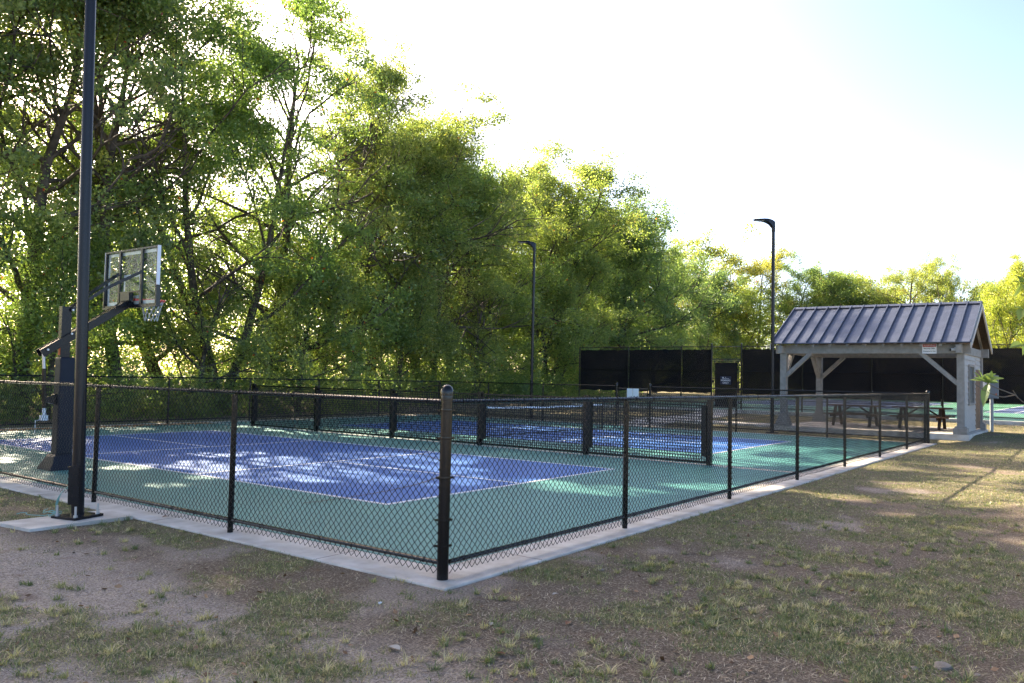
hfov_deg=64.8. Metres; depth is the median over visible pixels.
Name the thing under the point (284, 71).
tree
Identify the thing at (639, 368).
tennis court fence
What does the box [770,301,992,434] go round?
pavilion
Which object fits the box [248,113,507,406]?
tree
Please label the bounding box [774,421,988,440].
pavilion pad
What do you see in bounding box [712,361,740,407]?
tall gate
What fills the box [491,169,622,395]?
tree
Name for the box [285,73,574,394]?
tree
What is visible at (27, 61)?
tree
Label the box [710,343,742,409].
gate header
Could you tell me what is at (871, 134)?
sky
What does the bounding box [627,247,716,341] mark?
tree
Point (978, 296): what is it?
tree
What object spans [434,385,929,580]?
chain link fence
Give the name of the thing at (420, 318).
tree
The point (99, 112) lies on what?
tree
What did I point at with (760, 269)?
tree
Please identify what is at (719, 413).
gate path
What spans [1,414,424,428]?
edging
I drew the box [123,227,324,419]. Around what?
tree
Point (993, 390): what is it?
electrical box
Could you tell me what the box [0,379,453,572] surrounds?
chain link fence
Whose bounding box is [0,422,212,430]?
leaf litter
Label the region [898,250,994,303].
tree
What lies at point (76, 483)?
lamp post
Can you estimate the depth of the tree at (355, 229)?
34.86 m
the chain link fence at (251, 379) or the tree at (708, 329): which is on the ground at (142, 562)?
the tree at (708, 329)
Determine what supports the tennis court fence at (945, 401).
on the tennis surround at (953, 406)
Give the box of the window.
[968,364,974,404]
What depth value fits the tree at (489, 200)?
51.26 m
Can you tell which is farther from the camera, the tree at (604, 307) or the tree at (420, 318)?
the tree at (604, 307)
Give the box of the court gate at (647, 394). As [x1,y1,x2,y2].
[617,388,648,424]
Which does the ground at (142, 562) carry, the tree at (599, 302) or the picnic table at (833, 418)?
the tree at (599, 302)
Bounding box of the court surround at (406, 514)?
[0,415,910,566]
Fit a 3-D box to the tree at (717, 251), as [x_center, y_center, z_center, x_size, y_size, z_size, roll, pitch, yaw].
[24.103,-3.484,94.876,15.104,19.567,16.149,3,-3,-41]
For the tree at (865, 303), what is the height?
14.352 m
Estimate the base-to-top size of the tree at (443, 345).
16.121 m
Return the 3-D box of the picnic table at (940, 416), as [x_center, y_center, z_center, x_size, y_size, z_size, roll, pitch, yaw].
[14.508,2.710,28.534,1.840,0.771,1.606,-1,-3,37]
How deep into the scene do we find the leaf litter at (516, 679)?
5.60 m
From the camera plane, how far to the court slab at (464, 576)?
8.78 m
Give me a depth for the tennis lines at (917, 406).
50.70 m
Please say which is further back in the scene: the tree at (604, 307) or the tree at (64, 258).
the tree at (604, 307)
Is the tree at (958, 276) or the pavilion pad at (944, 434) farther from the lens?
the tree at (958, 276)
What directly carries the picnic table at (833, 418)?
on the pavilion pad at (944, 434)
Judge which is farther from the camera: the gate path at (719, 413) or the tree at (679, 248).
the tree at (679, 248)
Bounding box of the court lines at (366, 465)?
[2,420,790,504]
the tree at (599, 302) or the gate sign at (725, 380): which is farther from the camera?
the tree at (599, 302)
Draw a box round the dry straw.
[0,452,1023,682]
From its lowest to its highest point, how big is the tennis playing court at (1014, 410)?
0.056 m
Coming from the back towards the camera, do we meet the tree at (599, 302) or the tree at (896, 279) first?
the tree at (896, 279)
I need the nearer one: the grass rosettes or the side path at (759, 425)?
the grass rosettes
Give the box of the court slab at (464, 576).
[0,414,935,590]
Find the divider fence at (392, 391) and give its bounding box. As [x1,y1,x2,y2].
[251,384,713,465]
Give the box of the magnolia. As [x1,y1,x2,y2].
[971,275,1023,405]
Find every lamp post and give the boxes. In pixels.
[17,0,103,520]
[517,241,535,418]
[753,218,774,432]
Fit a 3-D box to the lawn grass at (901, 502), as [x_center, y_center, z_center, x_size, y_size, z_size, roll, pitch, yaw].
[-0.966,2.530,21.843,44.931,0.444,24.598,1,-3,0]
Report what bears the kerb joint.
on the court surround at (406, 514)
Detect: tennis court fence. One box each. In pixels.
[578,344,1023,419]
[814,397,1022,403]
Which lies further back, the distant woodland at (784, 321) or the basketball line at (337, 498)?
the distant woodland at (784, 321)
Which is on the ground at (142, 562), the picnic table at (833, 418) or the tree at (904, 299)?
the tree at (904, 299)
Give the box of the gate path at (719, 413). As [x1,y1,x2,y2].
[617,410,740,426]
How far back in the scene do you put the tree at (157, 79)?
27.16 m
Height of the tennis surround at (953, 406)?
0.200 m
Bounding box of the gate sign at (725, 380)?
[720,376,730,384]
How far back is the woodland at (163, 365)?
43.43 m
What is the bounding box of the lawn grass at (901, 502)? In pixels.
[0,406,1023,531]
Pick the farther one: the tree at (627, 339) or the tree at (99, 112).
the tree at (627, 339)
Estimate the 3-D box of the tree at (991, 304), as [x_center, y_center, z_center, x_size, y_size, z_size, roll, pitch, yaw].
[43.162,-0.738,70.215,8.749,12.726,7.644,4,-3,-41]
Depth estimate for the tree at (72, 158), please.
33.50 m
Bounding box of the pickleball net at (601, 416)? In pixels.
[486,404,603,436]
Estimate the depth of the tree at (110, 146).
29.72 m
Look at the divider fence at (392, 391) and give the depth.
20.28 m
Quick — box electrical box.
[983,375,998,431]
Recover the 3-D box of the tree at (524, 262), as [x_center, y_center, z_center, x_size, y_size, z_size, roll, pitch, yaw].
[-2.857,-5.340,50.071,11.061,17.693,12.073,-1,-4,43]
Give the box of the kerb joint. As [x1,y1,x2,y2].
[40,444,916,559]
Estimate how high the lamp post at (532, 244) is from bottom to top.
7.578 m
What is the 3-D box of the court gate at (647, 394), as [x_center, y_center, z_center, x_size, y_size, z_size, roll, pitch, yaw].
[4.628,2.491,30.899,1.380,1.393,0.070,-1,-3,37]
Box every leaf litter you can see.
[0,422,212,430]
[1,474,1020,682]
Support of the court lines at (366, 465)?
on the playing court at (404, 473)
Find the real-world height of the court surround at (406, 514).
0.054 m
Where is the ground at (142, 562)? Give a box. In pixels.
[0,372,1023,682]
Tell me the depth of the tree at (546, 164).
59.56 m
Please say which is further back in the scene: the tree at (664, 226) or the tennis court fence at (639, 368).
the tree at (664, 226)
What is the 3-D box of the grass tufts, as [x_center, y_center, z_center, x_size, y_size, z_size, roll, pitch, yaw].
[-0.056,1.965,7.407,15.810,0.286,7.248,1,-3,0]
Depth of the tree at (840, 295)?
84.21 m
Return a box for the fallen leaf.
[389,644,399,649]
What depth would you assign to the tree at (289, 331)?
35.07 m
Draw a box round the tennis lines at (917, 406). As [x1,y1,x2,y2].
[714,400,1023,413]
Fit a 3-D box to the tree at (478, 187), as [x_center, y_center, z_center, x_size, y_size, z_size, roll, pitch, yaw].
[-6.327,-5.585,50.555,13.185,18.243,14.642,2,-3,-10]
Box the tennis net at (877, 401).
[760,397,941,405]
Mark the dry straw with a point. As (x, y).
(221, 675)
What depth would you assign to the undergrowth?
35.26 m
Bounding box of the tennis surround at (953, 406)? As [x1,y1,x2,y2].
[598,398,1023,420]
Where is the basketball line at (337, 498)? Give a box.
[15,438,438,502]
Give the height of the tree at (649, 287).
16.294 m
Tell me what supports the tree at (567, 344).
on the ground at (142, 562)
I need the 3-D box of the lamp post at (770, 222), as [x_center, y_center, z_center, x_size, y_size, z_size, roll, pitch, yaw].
[8.865,-0.565,28.202,0.996,7.478,0.496,1,-3,0]
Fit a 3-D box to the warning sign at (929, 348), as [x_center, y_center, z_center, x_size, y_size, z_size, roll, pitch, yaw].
[13.506,0.231,26.113,0.420,0.320,0.015,-1,-3,37]
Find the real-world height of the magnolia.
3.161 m
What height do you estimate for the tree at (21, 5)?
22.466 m
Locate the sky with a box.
[0,0,1023,383]
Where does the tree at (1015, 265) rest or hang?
on the ground at (142, 562)
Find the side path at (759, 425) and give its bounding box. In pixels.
[676,419,769,427]
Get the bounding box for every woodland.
[0,167,617,399]
[635,274,1023,390]
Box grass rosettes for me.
[0,490,1023,682]
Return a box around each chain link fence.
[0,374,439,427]
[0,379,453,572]
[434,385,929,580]
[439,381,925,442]
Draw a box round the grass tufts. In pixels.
[0,496,1023,682]
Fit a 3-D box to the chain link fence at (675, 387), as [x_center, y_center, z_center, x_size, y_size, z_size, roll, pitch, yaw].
[4.722,2.438,30.826,20.022,1.688,0.115,-1,-3,37]
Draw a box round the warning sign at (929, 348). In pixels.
[922,344,936,353]
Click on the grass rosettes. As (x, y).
(666, 597)
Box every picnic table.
[823,404,885,426]
[893,406,954,429]
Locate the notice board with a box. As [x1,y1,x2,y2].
[627,388,638,396]
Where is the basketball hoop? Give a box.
[35,245,165,470]
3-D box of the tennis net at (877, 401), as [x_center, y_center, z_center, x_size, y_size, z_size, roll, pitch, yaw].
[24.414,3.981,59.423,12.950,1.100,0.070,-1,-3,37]
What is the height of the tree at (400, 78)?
20.321 m
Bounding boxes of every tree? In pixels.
[0,0,57,146]
[0,0,231,190]
[0,0,235,416]
[0,0,293,411]
[0,0,313,354]
[0,38,304,399]
[0,200,158,425]
[29,0,420,412]
[106,0,428,408]
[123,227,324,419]
[214,76,509,393]
[217,16,453,383]
[220,230,399,414]
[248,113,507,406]
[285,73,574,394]
[297,234,481,411]
[308,108,560,398]
[317,106,522,390]
[399,172,551,382]
[400,113,586,380]
[417,263,553,395]
[448,135,659,373]
[449,143,584,391]
[470,249,604,396]
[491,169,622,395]
[504,190,638,378]
[524,204,678,392]
[537,220,624,370]
[542,189,743,392]
[602,227,676,390]
[627,232,707,391]
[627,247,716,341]
[628,246,705,392]
[659,258,749,385]
[667,218,783,342]
[691,282,783,392]
[712,238,812,349]
[738,247,841,352]
[759,264,881,348]
[824,274,875,305]
[842,269,917,304]
[861,246,948,304]
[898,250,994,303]
[918,262,963,302]
[944,277,1016,347]
[975,259,1023,403]
[987,253,1023,348]
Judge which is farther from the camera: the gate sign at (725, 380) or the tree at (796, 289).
the tree at (796, 289)
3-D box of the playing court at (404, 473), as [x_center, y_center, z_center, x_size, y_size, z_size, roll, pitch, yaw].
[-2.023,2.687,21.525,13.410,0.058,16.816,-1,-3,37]
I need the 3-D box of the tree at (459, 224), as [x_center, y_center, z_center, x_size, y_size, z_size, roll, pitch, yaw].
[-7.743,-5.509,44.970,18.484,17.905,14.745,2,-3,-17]
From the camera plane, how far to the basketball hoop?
13.96 m
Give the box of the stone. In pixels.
[932,661,952,670]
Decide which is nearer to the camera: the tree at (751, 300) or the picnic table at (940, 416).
the picnic table at (940, 416)
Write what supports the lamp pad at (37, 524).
on the ground at (142, 562)
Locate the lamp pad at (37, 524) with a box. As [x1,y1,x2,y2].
[0,510,132,531]
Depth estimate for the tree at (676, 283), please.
75.05 m
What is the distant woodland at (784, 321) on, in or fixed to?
on the ground at (142, 562)
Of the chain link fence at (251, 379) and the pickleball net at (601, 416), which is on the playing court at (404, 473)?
the pickleball net at (601, 416)
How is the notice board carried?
attached to the court gate at (647, 394)
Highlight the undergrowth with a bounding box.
[0,307,645,423]
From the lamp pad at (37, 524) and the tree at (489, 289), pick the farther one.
the tree at (489, 289)
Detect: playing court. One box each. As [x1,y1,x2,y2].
[0,421,785,502]
[737,399,1023,413]
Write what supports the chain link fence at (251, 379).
on the court slab at (464, 576)

